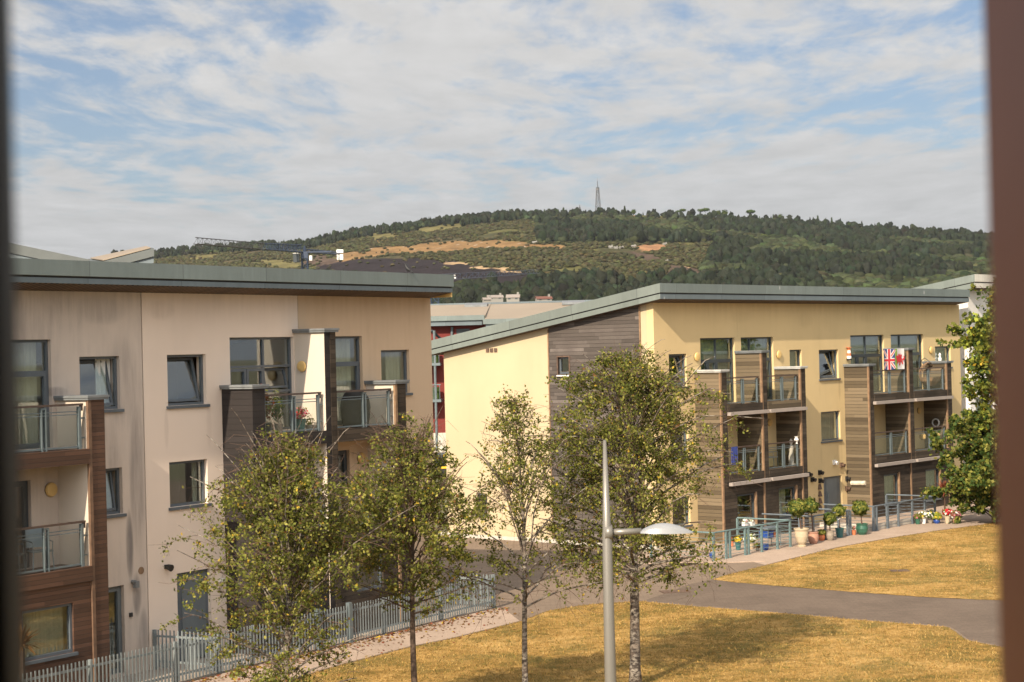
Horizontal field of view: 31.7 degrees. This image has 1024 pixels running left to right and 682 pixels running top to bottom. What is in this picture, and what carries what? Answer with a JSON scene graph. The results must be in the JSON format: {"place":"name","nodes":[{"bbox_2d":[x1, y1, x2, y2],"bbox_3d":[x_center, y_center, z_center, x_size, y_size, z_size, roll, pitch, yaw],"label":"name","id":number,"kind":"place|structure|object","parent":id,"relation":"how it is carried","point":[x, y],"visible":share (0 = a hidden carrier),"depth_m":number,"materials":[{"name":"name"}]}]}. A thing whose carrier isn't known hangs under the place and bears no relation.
{"place":"outdoors","nodes":[
{"label":"outdoors","id":0,"kind":"place"},
{"bbox_2d":[112,604,491,681],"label":"yard","id":1,"kind":"structure","parent":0,"point":[201,676],"depth_m":44.59,"materials":[{"name":"concrete"}]},
{"bbox_2d":[152,629,221,673],"bbox_3d":[-7.966,7.576,44.008,1.976,1.006,0.132,-2,0,26],"label":"palisade fence","id":2,"kind":"object","parent":1,"relation":"on","point":[155,635],"visible":0.52,"depth_m":44.02,"materials":[{"name":"metal"}]},
{"bbox_2d":[193,608,518,681],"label":"footpath","id":3,"kind":"structure","parent":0,"point":[499,619],"depth_m":48.23,"materials":[{"name":"concrete"}]},
{"bbox_2d":[26,574,495,681],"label":"palisade fence","id":4,"kind":"object","parent":3,"relation":"on","point":[175,654],"visible":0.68,"depth_m":44.43,"materials":[{"name":"metal"}]},
{"bbox_2d":[188,607,544,681],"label":"fallen leaves","id":5,"kind":"object","parent":3,"relation":"on","point":[379,640],"visible":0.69,"depth_m":48.21,"materials":[{"name":"brown plant"}]},
{"bbox_2d":[482,295,491,302],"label":"house","id":6,"kind":"structure","parent":0,"point":[488,299],"depth_m":719.34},
{"bbox_2d":[486,293,503,301],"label":"house","id":7,"kind":"structure","parent":0,"point":[498,298],"depth_m":758.39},
{"bbox_2d":[10,0,988,258],"label":"sky","id":8,"kind":"structure","parent":0,"point":[156,124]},
{"bbox_2d":[506,292,520,301],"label":"house","id":9,"kind":"structure","parent":0,"point":[513,297],"depth_m":698.67,"materials":[{"name":"paint"}]},
{"bbox_2d":[189,215,861,285],"bbox_3d":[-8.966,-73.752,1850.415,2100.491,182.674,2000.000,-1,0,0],"label":"hill","id":10,"kind":"structure","parent":0,"point":[375,264],"depth_m":1762.14,"materials":[{"name":"plant"}]},
{"bbox_2d":[154,219,712,282],"bbox_3d":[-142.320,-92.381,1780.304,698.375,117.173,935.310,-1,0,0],"label":"gorse scrub","id":11,"kind":"object","parent":10,"relation":"on","point":[536,257],"visible":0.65,"depth_m":1768.20,"materials":[{"name":"green plant"}]},
{"bbox_2d":[111,207,989,303],"bbox_3d":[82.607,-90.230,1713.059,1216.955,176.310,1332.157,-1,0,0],"label":"conifer forest","id":12,"kind":"object","parent":10,"relation":"on","point":[566,284],"visible":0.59,"depth_m":1753.92,"materials":[{"name":"green plant"}]},
{"bbox_2d":[159,210,989,317],"bbox_3d":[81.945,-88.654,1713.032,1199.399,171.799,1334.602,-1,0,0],"label":"broadleaf wood","id":13,"kind":"object","parent":10,"relation":"on","point":[781,242],"visible":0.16,"depth_m":1740.07,"materials":[{"name":"green plant"}]},
{"bbox_2d":[595,177,600,210],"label":"radio mast","id":14,"kind":"object","parent":10,"relation":"on","point":[598,193],"visible":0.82,"depth_m":2342.91,"materials":[{"name":"metal"}]},
{"bbox_2d":[109,536,977,681],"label":"road","id":15,"kind":"structure","parent":0,"point":[545,604],"depth_m":59.62,"materials":[{"name":"grey asphalt"}]},
{"bbox_2d":[16,258,453,681],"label":"apartment building","id":16,"kind":"structure","parent":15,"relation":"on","point":[138,382],"depth_m":45.15,"materials":[{"name":"beige paint"}]},
{"bbox_2d":[21,480,29,568],"bbox_3d":[-11.449,4.202,40.860,0.082,2.010,1.200,-2,0,33],"label":"door","id":17,"kind":"structure","parent":16,"relation":"in","point":[24,484],"depth_m":41.26,"materials":[{"name":"grey glass"}]},
{"bbox_2d":[18,340,49,448],"bbox_3d":[-11.529,1.234,41.032,0.262,2.510,2.350,-2,0,33],"label":"window","id":18,"kind":"structure","parent":16,"relation":"in","point":[28,375],"depth_m":41.74,"materials":[{"name":"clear glass"}]},
{"bbox_2d":[25,625,47,655],"bbox_3d":[-10.485,7.076,38.695,1.190,2.074,1.165,-1,0,-29],"label":"yucca plant","id":19,"kind":"object","parent":16,"relation":"in","point":[28,638],"visible":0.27,"depth_m":38.67,"materials":[{"name":"brown plant"}]},
{"bbox_2d":[25,528,54,569],"bbox_3d":[-10.730,4.735,40.878,0.518,0.921,0.593,-1,0,-34],"label":"garden chair","id":20,"kind":"object","parent":16,"relation":"on","point":[33,543],"visible":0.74,"depth_m":40.98,"materials":[{"name":"metal"}]},
{"bbox_2d":[24,603,78,665],"bbox_3d":[-10.452,6.548,40.361,0.330,1.195,1.630,-2,0,33],"label":"window","id":21,"kind":"structure","parent":16,"relation":"in","point":[48,621],"depth_m":40.57,"materials":[{"name":"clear glass"}]},
{"bbox_2d":[79,356,124,412],"bbox_3d":[-10.009,1.051,43.272,0.464,1.355,1.430,-2,0,33],"label":"window","id":22,"kind":"structure","parent":16,"relation":"in","point":[102,363],"depth_m":43.69,"materials":[{"name":"glass"}]},
{"bbox_2d":[108,585,122,674],"bbox_3d":[-9.793,6.980,43.275,0.082,2.120,1.100,-2,0,33],"label":"door","id":23,"kind":"structure","parent":16,"relation":"in","point":[117,589],"depth_m":43.63,"materials":[{"name":"grey metal"}]},
{"bbox_2d":[106,468,126,518],"bbox_3d":[-9.922,3.669,43.243,0.409,1.195,1.430,-2,0,33],"label":"window","id":24,"kind":"structure","parent":16,"relation":"in","point":[110,498],"depth_m":43.71,"materials":[{"name":"grey glass"}]},
{"bbox_2d":[166,354,209,408],"bbox_3d":[-8.377,1.024,45.766,0.464,1.355,1.530,-2,0,33],"label":"window","id":25,"kind":"structure","parent":16,"relation":"in","point":[184,404],"depth_m":46.10,"materials":[{"name":"grey metal"}]},
{"bbox_2d":[169,459,211,510],"bbox_3d":[-8.302,3.638,45.724,0.409,1.205,1.510,-2,0,33],"label":"window","id":26,"kind":"structure","parent":16,"relation":"in","point":[193,462],"depth_m":46.22,"materials":[{"name":"grey glass"}]},
{"bbox_2d":[177,569,208,660],"bbox_3d":[-8.133,6.952,45.766,0.120,2.240,1.220,-2,0,33],"label":"door","id":27,"kind":"structure","parent":16,"relation":"in","point":[192,621],"depth_m":45.75,"materials":[{"name":"metal"}]},
{"bbox_2d":[229,337,291,429],"bbox_3d":[-6.805,1.156,48.206,0.213,2.510,2.570,-2,0,33],"label":"window","id":28,"kind":"structure","parent":16,"relation":"in","point":[245,372],"depth_m":48.40,"materials":[{"name":"grey glass"}]},
{"bbox_2d":[265,387,276,434],"bbox_3d":[-6.489,1.782,47.205,0.690,1.341,0.669,-1,0,0],"label":"plant pot","id":29,"kind":"object","parent":16,"relation":"on","point":[268,408],"visible":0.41,"depth_m":47.10,"materials":[{"name":"green plastic"}]},
{"bbox_2d":[271,387,284,433],"bbox_3d":[-6.228,1.836,47.805,0.378,1.228,0.411,-1,0,-41],"label":"plant pot","id":30,"kind":"object","parent":16,"relation":"on","point":[277,407],"visible":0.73,"depth_m":47.70,"materials":[{"name":"stone"}]},
{"bbox_2d":[293,407,309,431],"bbox_3d":[-5.684,2.090,48.160,0.526,0.696,0.530,-1,0,0],"label":"plant pot","id":31,"kind":"object","parent":16,"relation":"on","point":[299,416],"visible":0.83,"depth_m":48.03,"materials":[{"name":"red plant"}]},
{"bbox_2d":[305,414,314,431],"bbox_3d":[-5.451,2.197,48.480,0.306,0.474,0.293,-2,0,37],"label":"plant pot","id":32,"kind":"object","parent":16,"relation":"on","point":[309,425],"visible":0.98,"depth_m":48.41,"materials":[{"name":"stone"}]},
{"bbox_2d":[338,450,347,520],"bbox_3d":[-5.027,4.096,50.678,0.082,2.010,1.200,-2,0,33],"label":"door","id":33,"kind":"structure","parent":16,"relation":"in","point":[343,452],"depth_m":51.08,"materials":[{"name":"grey glass"}]},
{"bbox_2d":[335,336,359,424],"bbox_3d":[-5.106,1.128,50.847,0.262,2.510,2.350,-2,0,33],"label":"door","id":34,"kind":"structure","parent":16,"relation":"in","point":[343,363],"depth_m":51.46,"materials":[{"name":"clear glass"}]},
{"bbox_2d":[340,389,370,427],"bbox_3d":[-4.404,1.890,50.664,0.750,1.060,1.000,-2,0,33],"label":"covered barbecue","id":35,"kind":"object","parent":16,"relation":"on","point":[350,410],"visible":0.7,"depth_m":50.28,"materials":[{"name":"fabric"}]},
{"bbox_2d":[357,554,381,591],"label":"window","id":36,"kind":"structure","parent":16,"relation":"in","point":[360,589],"depth_m":50.44,"materials":[{"name":"grey glass"}]},
{"bbox_2d":[381,350,412,394],"bbox_3d":[-3.543,0.944,53.109,0.409,1.355,1.510,-2,0,33],"label":"window","id":37,"kind":"structure","parent":16,"relation":"in","point":[392,357],"depth_m":53.50,"materials":[{"name":"grey glass"}]},
{"bbox_2d":[449,573,495,605],"bbox_3d":[-1.212,7.465,54.072,1.630,1.004,0.132,-2,0,33],"label":"palisade fence","id":38,"kind":"object","parent":15,"relation":"on","point":[450,574],"visible":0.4,"depth_m":54.07,"materials":[{"name":"metal"}]},
{"bbox_2d":[441,532,658,549],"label":"kerb","id":39,"kind":"structure","parent":15,"relation":"on","point":[509,538],"depth_m":72.53,"materials":[{"name":"concrete"}]},
{"bbox_2d":[281,601,999,679],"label":"kerb","id":40,"kind":"structure","parent":15,"relation":"on","point":[959,633],"depth_m":49.08,"materials":[{"name":"concrete"}]},
{"bbox_2d":[541,560,764,566],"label":"kerb","id":41,"kind":"structure","parent":15,"relation":"on","point":[691,562],"depth_m":63.43,"materials":[{"name":"concrete"}]},
{"bbox_2d":[711,525,975,579],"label":"kerb","id":42,"kind":"structure","parent":15,"relation":"on","point":[828,549],"depth_m":65.66,"materials":[{"name":"concrete"}]},
{"bbox_2d":[534,294,552,300],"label":"house","id":43,"kind":"structure","parent":0,"point":[544,298],"depth_m":718.65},
{"bbox_2d":[435,473,683,551],"bbox_3d":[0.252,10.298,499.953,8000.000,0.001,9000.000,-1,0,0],"label":"ground","id":44,"kind":"structure","parent":0,"point":[675,520],"depth_m":82.19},
{"bbox_2d":[16,244,88,260],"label":"building","id":45,"kind":"structure","parent":44,"relation":"on","point":[22,251],"depth_m":74.00,"materials":[{"name":"metal"}]},
{"bbox_2d":[89,246,153,262],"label":"building","id":46,"kind":"structure","parent":44,"relation":"on","point":[144,254],"depth_m":76.10,"materials":[{"name":"metal"}]},
{"bbox_2d":[193,237,343,268],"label":"tower crane","id":47,"kind":"object","parent":44,"relation":"on","point":[304,255],"visible":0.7,"depth_m":477.42,"materials":[{"name":"grey metal"}]},
{"bbox_2d":[435,452,446,472],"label":"parked car","id":48,"kind":"object","parent":44,"relation":"on","point":[444,467],"visible":0.02,"depth_m":108.91,"materials":[{"name":"paint"}]},
{"bbox_2d":[431,269,539,303],"bbox_3d":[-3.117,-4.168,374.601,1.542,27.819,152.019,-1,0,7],"label":"tower crane","id":49,"kind":"object","parent":44,"relation":"on","point":[490,275],"visible":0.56,"depth_m":355.59,"materials":[{"name":"blue metal"}]},
{"bbox_2d":[430,300,589,451],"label":"red building","id":50,"kind":"structure","parent":44,"relation":"on","point":[448,319],"depth_m":137.54,"materials":[{"name":"concrete"}]},
{"bbox_2d":[456,329,469,333],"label":"window","id":51,"kind":"structure","parent":50,"relation":"in","point":[458,330],"depth_m":137.42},
{"bbox_2d":[431,283,969,548],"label":"apartment building","id":52,"kind":"structure","parent":44,"relation":"on","point":[783,366],"depth_m":74.01,"materials":[{"name":"painted render"},{"name":"timber cladding"},{"name":"glass"}]},
{"bbox_2d":[556,356,569,375],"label":"window","id":53,"kind":"structure","parent":52,"relation":"in","point":[560,357],"depth_m":71.21,"materials":[{"name":"grey glass"}]},
{"bbox_2d":[669,354,689,387],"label":"window","id":54,"kind":"structure","parent":52,"relation":"in","point":[670,355],"depth_m":69.83,"materials":[{"name":"grey glass"}]},
{"bbox_2d":[672,496,692,526],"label":"window","id":55,"kind":"structure","parent":52,"relation":"in","point":[687,520],"depth_m":69.74,"materials":[{"name":"grey glass"}]},
{"bbox_2d":[700,338,733,401],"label":"window","id":56,"kind":"structure","parent":52,"relation":"in","point":[709,347],"depth_m":71.80,"materials":[{"name":"grey glass"}]},
{"bbox_2d":[731,446,737,464],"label":"towel","id":57,"kind":"object","parent":52,"relation":"hanging from","point":[734,450],"visible":0.86,"depth_m":70.14,"materials":[{"name":"fabric"}]},
{"bbox_2d":[737,493,757,527],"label":"window","id":58,"kind":"structure","parent":52,"relation":"in","point":[753,516],"depth_m":71.10,"materials":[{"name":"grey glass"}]},
{"bbox_2d":[741,337,772,399],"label":"window","id":59,"kind":"structure","parent":52,"relation":"in","point":[747,343],"depth_m":74.30,"materials":[{"name":"grey glass"}]},
{"bbox_2d":[769,451,778,465],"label":"garden chair","id":60,"kind":"object","parent":52,"relation":"on","point":[773,456],"visible":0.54,"depth_m":73.20,"materials":[{"name":"metal"}]},
{"bbox_2d":[779,486,797,519],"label":"window","id":61,"kind":"structure","parent":52,"relation":"in","point":[781,490],"depth_m":73.13,"materials":[{"name":"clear glass"}]},
{"bbox_2d":[790,350,799,365],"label":"window","id":62,"kind":"structure","parent":52,"relation":"in","point":[792,352],"depth_m":76.26,"materials":[{"name":"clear glass"}]},
{"bbox_2d":[818,484,822,510],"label":"wind chime","id":63,"kind":"object","parent":52,"relation":"attached to","point":[820,493],"visible":0.92,"depth_m":76.96},
{"bbox_2d":[819,349,840,380],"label":"window","id":64,"kind":"structure","parent":52,"relation":"in","point":[826,377],"depth_m":78.47,"materials":[{"name":"clear glass"}]},
{"bbox_2d":[823,475,839,517],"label":"door","id":65,"kind":"structure","parent":52,"relation":"in","point":[831,484],"depth_m":78.00,"materials":[{"name":"metal"}]},
{"bbox_2d":[821,411,842,442],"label":"window","id":66,"kind":"structure","parent":52,"relation":"in","point":[827,424],"depth_m":78.32,"materials":[{"name":"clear glass"}]},
{"bbox_2d":[846,347,851,359],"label":"lighthouse ornament","id":67,"kind":"object","parent":52,"relation":"attached to","point":[848,353],"visible":1,"depth_m":78.95,"materials":[{"name":"white paint"}]},
{"bbox_2d":[850,335,882,392],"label":"window","id":68,"kind":"structure","parent":52,"relation":"in","point":[864,347],"depth_m":81.06,"materials":[{"name":"clear glass"}]},
{"bbox_2d":[884,473,900,505],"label":"window","id":69,"kind":"structure","parent":52,"relation":"in","point":[888,479],"depth_m":79.84,"materials":[{"name":"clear glass"}]},
{"bbox_2d":[884,349,904,369],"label":"flag","id":70,"kind":"object","parent":52,"relation":"attached to","point":[894,358],"visible":1,"depth_m":79.71,"materials":[{"name":"fabric"}]},
{"bbox_2d":[891,334,921,389],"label":"window","id":71,"kind":"structure","parent":52,"relation":"in","point":[900,340],"depth_m":84.13,"materials":[{"name":"clear glass"}]},
{"bbox_2d":[919,427,925,439],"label":"lantern","id":72,"kind":"object","parent":52,"relation":"hanging from","point":[922,436],"visible":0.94,"depth_m":82.62,"materials":[{"name":"beige glass"}]},
{"bbox_2d":[919,358,940,387],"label":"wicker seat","id":73,"kind":"object","parent":52,"relation":"on","point":[934,381],"visible":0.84,"depth_m":83.51,"materials":[{"name":"beige wicker"}]},
{"bbox_2d":[926,468,940,501],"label":"window","id":74,"kind":"structure","parent":52,"relation":"in","point":[929,473],"depth_m":82.76,"materials":[{"name":"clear glass"}]},
{"bbox_2d":[935,346,952,367],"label":"window","id":75,"kind":"structure","parent":52,"relation":"in","point":[938,349],"depth_m":86.33,"materials":[{"name":"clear glass"}]},
{"bbox_2d":[244,601,1000,681],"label":"lawn","id":76,"kind":"structure","parent":0,"point":[653,672],"depth_m":44.82,"materials":[{"name":"plant"}]},
{"bbox_2d":[159,409,415,681],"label":"birch tree","id":77,"kind":"object","parent":76,"relation":"on","point":[301,516],"visible":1,"depth_m":33.75,"materials":[{"name":"green plant"}]},
{"bbox_2d":[321,406,532,681],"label":"birch tree","id":78,"kind":"object","parent":76,"relation":"on","point":[434,492],"visible":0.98,"depth_m":36.18,"materials":[{"name":"green plant"}]},
{"bbox_2d":[425,384,642,681],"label":"birch tree","id":79,"kind":"object","parent":76,"relation":"on","point":[507,481],"visible":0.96,"depth_m":38.49,"materials":[{"name":"green plant"}]},
{"bbox_2d":[489,339,763,681],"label":"birch tree","id":80,"kind":"object","parent":76,"relation":"on","point":[629,383],"visible":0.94,"depth_m":40.26,"materials":[{"name":"green plant"}]},
{"bbox_2d":[602,440,692,681],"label":"lamp post","id":81,"kind":"object","parent":76,"relation":"on","point":[608,532],"visible":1,"depth_m":24.95,"materials":[{"name":"metal"}]},
{"bbox_2d":[788,439,794,464],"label":"garden statue","id":82,"kind":"object","parent":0,"point":[791,457],"visible":0.96,"depth_m":73.85,"materials":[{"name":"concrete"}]},
{"bbox_2d":[628,499,991,564],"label":"pavement","id":83,"kind":"structure","parent":0,"point":[773,554],"depth_m":69.88,"materials":[{"name":"concrete"}]},
{"bbox_2d":[649,517,792,560],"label":"railing","id":84,"kind":"object","parent":83,"relation":"on","point":[747,550],"visible":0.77,"depth_m":65.77,"materials":[{"name":"metal"}]},
{"bbox_2d":[734,535,741,549],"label":"plant pot","id":85,"kind":"object","parent":83,"relation":"on","point":[738,542],"visible":0.89,"depth_m":67.07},
{"bbox_2d":[743,533,757,548],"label":"plant pot","id":86,"kind":"object","parent":83,"relation":"on","point":[753,540],"visible":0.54,"depth_m":67.33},
{"bbox_2d":[757,526,781,545],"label":"garden table","id":87,"kind":"object","parent":83,"relation":"on","point":[768,527],"visible":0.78,"depth_m":67.83,"materials":[{"name":"wood"}]},
{"bbox_2d":[759,530,773,537],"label":"storage box","id":88,"kind":"object","parent":87,"relation":"on","point":[768,533],"visible":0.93,"depth_m":67.62,"materials":[{"name":"plastic"}]},
{"bbox_2d":[786,498,808,546],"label":"potted plant","id":89,"kind":"object","parent":83,"relation":"on","point":[797,508],"visible":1,"depth_m":67.61,"materials":[{"name":"plant"}]},
{"bbox_2d":[762,508,851,539],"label":"railing","id":90,"kind":"object","parent":83,"relation":"on","point":[848,528],"visible":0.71,"depth_m":70.64,"materials":[{"name":"metal"}]},
{"bbox_2d":[804,494,819,543],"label":"plant pot","id":91,"kind":"object","parent":83,"relation":"on","point":[812,504],"visible":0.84,"depth_m":68.50,"materials":[{"name":"ceramic"}]},
{"bbox_2d":[817,529,825,540],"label":"plant pot","id":92,"kind":"object","parent":83,"relation":"on","point":[822,533],"visible":0.9,"depth_m":69.56,"materials":[{"name":"ceramic"}]},
{"bbox_2d":[823,512,836,540],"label":"plant pot","id":93,"kind":"object","parent":83,"relation":"on","point":[829,518],"visible":1,"depth_m":69.48,"materials":[{"name":"stone"}]},
{"bbox_2d":[829,503,846,537],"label":"plant pot","id":94,"kind":"object","parent":83,"relation":"on","point":[839,509],"visible":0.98,"depth_m":70.52,"materials":[{"name":"plant"}]},
{"bbox_2d":[850,500,870,534],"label":"plant pot","id":95,"kind":"object","parent":83,"relation":"on","point":[860,508],"visible":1,"depth_m":71.31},
{"bbox_2d":[820,518,928,529],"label":"wall","id":96,"kind":"structure","parent":83,"relation":"on","point":[883,524],"depth_m":74.12,"materials":[{"name":"concrete"}]},
{"bbox_2d":[823,494,935,530],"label":"railing","id":97,"kind":"object","parent":83,"relation":"on","point":[874,514],"visible":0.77,"depth_m":74.26,"materials":[{"name":"metal"}]},
{"bbox_2d":[912,514,921,523],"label":"plant pot","id":98,"kind":"object","parent":83,"relation":"on","point":[917,517],"visible":1,"depth_m":74.92,"materials":[{"name":"ceramic"}]},
{"bbox_2d":[917,510,926,523],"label":"plant pot","id":99,"kind":"object","parent":83,"relation":"on","point":[923,515],"visible":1,"depth_m":75.12,"materials":[{"name":"ceramic"}]},
{"bbox_2d":[924,509,934,523],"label":"plant pot","id":100,"kind":"object","parent":83,"relation":"on","point":[930,515],"visible":1,"depth_m":75.04,"materials":[{"name":"stone"}]},
{"bbox_2d":[932,511,942,523],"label":"plant pot","id":101,"kind":"object","parent":83,"relation":"on","point":[937,517],"visible":1,"depth_m":74.95,"materials":[{"name":"plant"}]},
{"bbox_2d":[942,508,952,523],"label":"plant pot","id":102,"kind":"object","parent":83,"relation":"on","point":[946,512],"visible":1,"depth_m":74.88,"materials":[{"name":"ceramic"}]},
{"bbox_2d":[949,510,961,523],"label":"plant pot","id":103,"kind":"object","parent":83,"relation":"on","point":[953,515],"visible":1,"depth_m":74.76,"materials":[{"name":"ceramic"}]},
{"bbox_2d":[644,579,999,644],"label":"path","id":104,"kind":"structure","parent":0,"point":[974,619],"depth_m":52.50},
{"bbox_2d":[660,589,691,592],"bbox_3d":[5.090,7.810,56.236,0.900,0.016,0.600,-1,0,-11],"label":"manhole cover","id":105,"kind":"object","parent":104,"relation":"on","point":[673,591],"visible":0.86,"depth_m":56.13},
{"bbox_2d":[714,523,998,599],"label":"lawn","id":106,"kind":"structure","parent":0,"point":[890,578],"depth_m":60.59,"materials":[{"name":"plant"}]},
{"bbox_2d":[919,400,996,523],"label":"leafy shrub","id":107,"kind":"object","parent":106,"relation":"on","point":[973,478],"visible":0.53,"depth_m":74.10,"materials":[{"name":"green plant"}]},
{"bbox_2d":[936,283,993,431],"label":"maple tree","id":108,"kind":"object","parent":106,"relation":"on","point":[978,337],"visible":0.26,"depth_m":73.98,"materials":[{"name":"green plant"}]},
{"bbox_2d":[936,481,948,508],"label":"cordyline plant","id":109,"kind":"object","parent":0,"point":[942,485],"visible":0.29,"depth_m":78.76,"materials":[{"name":"brown plant"}]},
{"bbox_2d":[915,274,993,462],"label":"white building","id":110,"kind":"structure","parent":0,"point":[982,281],"depth_m":88.24,"materials":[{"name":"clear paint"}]},
{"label":"wall","id":111,"kind":"structure","parent":0,"visible":0},
{"bbox_2d":[0,0,1023,681],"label":"window frame","id":112,"kind":"object","parent":111,"relation":"attached to","point":[1004,62],"visible":1,"depth_m":2.44,"materials":[{"name":"brown wood"}]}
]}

